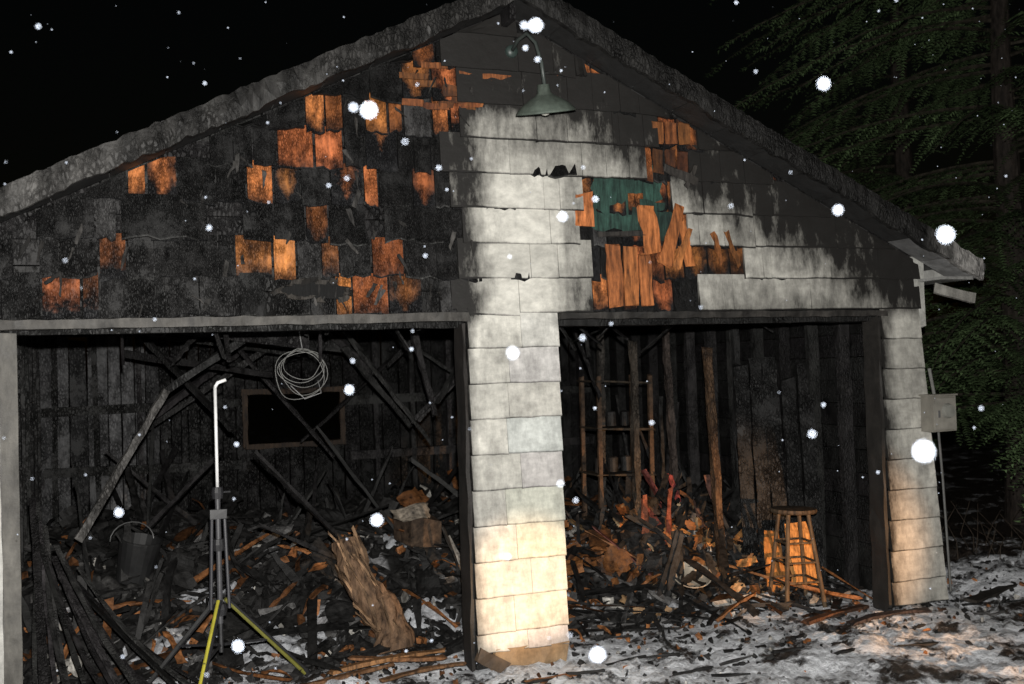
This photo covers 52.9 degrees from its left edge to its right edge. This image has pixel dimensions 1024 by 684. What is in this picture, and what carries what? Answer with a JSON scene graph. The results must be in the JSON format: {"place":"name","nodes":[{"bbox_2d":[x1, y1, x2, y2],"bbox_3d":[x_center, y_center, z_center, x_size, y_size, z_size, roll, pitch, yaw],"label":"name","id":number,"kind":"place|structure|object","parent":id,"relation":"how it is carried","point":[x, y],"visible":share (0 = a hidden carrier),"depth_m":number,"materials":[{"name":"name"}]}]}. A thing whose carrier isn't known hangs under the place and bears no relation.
{"place":"outdoors","nodes":[
{"label":"outdoors","id":0,"kind":"place"},
{"bbox_2d":[3,0,1019,675],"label":"falling snow","id":1,"kind":"structure","parent":0,"point":[837,210],"depth_m":1.63,"materials":[{"name":"white snow"}]},
{"bbox_2d":[0,0,1023,388],"label":"sky","id":2,"kind":"structure","parent":0,"point":[96,78],"materials":[{"name":"black"}]},
{"bbox_2d":[69,359,1023,683],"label":"ground","id":3,"kind":"structure","parent":0,"point":[877,657],"depth_m":6.69,"materials":[{"name":"white snow"}]},
{"bbox_2d":[29,497,205,683],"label":"fallen slats","id":4,"kind":"object","parent":3,"relation":"on","point":[48,602],"visible":1,"depth_m":5.91,"materials":[{"name":"brown wood"}]},
{"bbox_2d":[146,378,310,683],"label":"work light stand","id":5,"kind":"object","parent":3,"relation":"on","point":[218,545],"visible":0.98,"depth_m":5.77,"materials":[{"name":"paint"}]},
{"bbox_2d":[328,526,414,654],"bbox_3d":[-0.908,1.614,6.674,0.567,0.856,0.312,-2,-2,13],"label":"charred log","id":6,"kind":"object","parent":3,"relation":"on","point":[383,618],"visible":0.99,"depth_m":6.61,"materials":[{"name":"brown wood"}]},
{"bbox_2d":[122,534,779,670],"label":"snow patches","id":7,"kind":"object","parent":3,"relation":"on","point":[288,640],"visible":0.17,"depth_m":6.98,"materials":[{"name":"grey snow"}]},
{"bbox_2d":[0,0,984,683],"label":"burned garage","id":8,"kind":"structure","parent":3,"relation":"on","point":[648,152],"depth_m":6.43,"materials":[{"name":"brown wood"}]},
{"bbox_2d":[74,341,245,542],"bbox_3d":[-2.357,0.587,7.289,1.420,1.505,0.068,-1,-2,-33],"label":"fallen rafter","id":9,"kind":"object","parent":8,"relation":"attached to","point":[105,493],"visible":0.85,"depth_m":7.13,"materials":[{"name":"grey wood"}]},
{"bbox_2d":[241,386,345,449],"bbox_3d":[-2.347,0.815,11.123,1.118,0.648,0.059,-1,-2,-21],"label":"window frame","id":10,"kind":"structure","parent":8,"relation":"in","point":[341,389],"depth_m":11.08,"materials":[{"name":"brown wood"}]},
{"bbox_2d":[275,331,327,399],"bbox_3d":[-1.537,0.078,7.526,0.386,0.687,0.094,-1,-2,-21],"label":"hanging wire coil","id":11,"kind":"object","parent":8,"relation":"hanging from","point":[298,350],"visible":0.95,"depth_m":7.51,"materials":[{"name":"paint"}]},
{"bbox_2d":[505,32,575,115],"bbox_3d":[0.157,-1.568,6.114,0.352,0.558,0.540,-1,-2,-21],"label":"barn light","id":12,"kind":"object","parent":8,"relation":"attached to","point":[544,101],"visible":1,"depth_m":5.94,"materials":[{"name":"painted metal"},{"name":"glass"}]},
{"bbox_2d":[733,356,825,581],"bbox_3d":[2.141,1.013,8.275,0.672,1.803,0.444,-2,-2,3],"label":"charred door","id":13,"kind":"structure","parent":8,"relation":"attached to","point":[759,428],"depth_m":8.30,"materials":[{"name":"brown wood"}]},
{"bbox_2d":[918,368,957,591],"bbox_3d":[3.045,0.985,7.282,0.234,1.602,0.177,-1,-2,-21],"label":"electrical box","id":14,"kind":"object","parent":8,"relation":"attached to","point":[938,416],"visible":1,"depth_m":7.26,"materials":[{"name":"paint"}]},
{"bbox_2d":[21,374,1023,683],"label":"fire debris","id":15,"kind":"object","parent":3,"relation":"on","point":[283,572],"visible":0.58,"depth_m":7.54,"materials":[{"name":"black wood"}]},
{"bbox_2d":[109,521,162,584],"bbox_3d":[-2.734,1.545,7.549,0.341,0.464,0.306,-3,-2,26],"label":"scorched bucket","id":16,"kind":"object","parent":15,"relation":"on","point":[138,555],"visible":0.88,"depth_m":7.45,"materials":[{"name":"paint"}]},
{"bbox_2d":[390,502,440,546],"bbox_3d":[-0.771,1.418,7.929,0.458,0.361,0.336,-1,-2,-40],"label":"cardboard box","id":17,"kind":"object","parent":15,"relation":"on","point":[419,524],"visible":1,"depth_m":7.87,"materials":[{"name":"brown cardboard"}]},
{"bbox_2d":[596,324,740,572],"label":"charred posts","id":18,"kind":"object","parent":15,"relation":"on","point":[715,465],"visible":0.49,"depth_m":8.59,"materials":[{"name":"brown wood"}]},
{"bbox_2d":[564,492,808,623],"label":"insulation scraps","id":19,"kind":"object","parent":15,"relation":"on","point":[611,560],"visible":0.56,"depth_m":8.04,"materials":[{"name":"brown"}]},
{"bbox_2d":[675,562,711,589],"bbox_3d":[1.357,1.762,7.746,0.294,0.181,0.263,-1,-2,-21],"label":"metal pan","id":20,"kind":"object","parent":15,"relation":"on","point":[692,583],"visible":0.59,"depth_m":7.75,"materials":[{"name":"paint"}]},
{"bbox_2d":[763,521,818,592],"bbox_3d":[2.121,1.661,7.903,0.491,0.534,0.188,-1,-2,-21],"label":"plywood sheet","id":21,"kind":"object","parent":15,"relation":"on","point":[768,540],"visible":0.4,"depth_m":7.89,"materials":[{"name":"brown wood"}]},
{"bbox_2d":[769,506,826,609],"bbox_3d":[2.081,1.573,7.572,0.338,0.707,0.339,-2,-2,-11],"label":"wooden stool","id":22,"kind":"object","parent":15,"relation":"on","point":[788,511],"visible":0.98,"depth_m":7.49,"materials":[{"name":"brown wood"}]},
{"bbox_2d":[576,374,655,520],"bbox_3d":[0.939,1.099,9.160,0.594,1.615,0.393,-1,-2,-21],"label":"storage shelf","id":23,"kind":"object","parent":3,"relation":"on","point":[600,472],"visible":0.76,"depth_m":9.09,"materials":[{"name":"brown wood"}]},
{"bbox_2d":[303,581,1017,683],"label":"loose planks","id":24,"kind":"object","parent":3,"relation":"on","point":[419,656],"visible":0.99,"depth_m":6.24,"materials":[{"name":"brown wood"}]},
{"bbox_2d":[679,0,1023,448],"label":"hemlock tree","id":25,"kind":"object","parent":3,"relation":"on","point":[902,166],"visible":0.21,"depth_m":14.20,"materials":[{"name":"green plant"}]},
{"bbox_2d":[706,0,1023,524],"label":"hemlock tree","id":26,"kind":"object","parent":3,"relation":"on","point":[1008,210],"visible":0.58,"depth_m":10.85,"materials":[{"name":"green plant"}]},
{"bbox_2d":[941,501,1023,558],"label":"winter brush","id":27,"kind":"object","parent":3,"relation":"on","point":[987,537],"visible":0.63,"depth_m":9.01,"materials":[{"name":"brown plant"}]}
]}

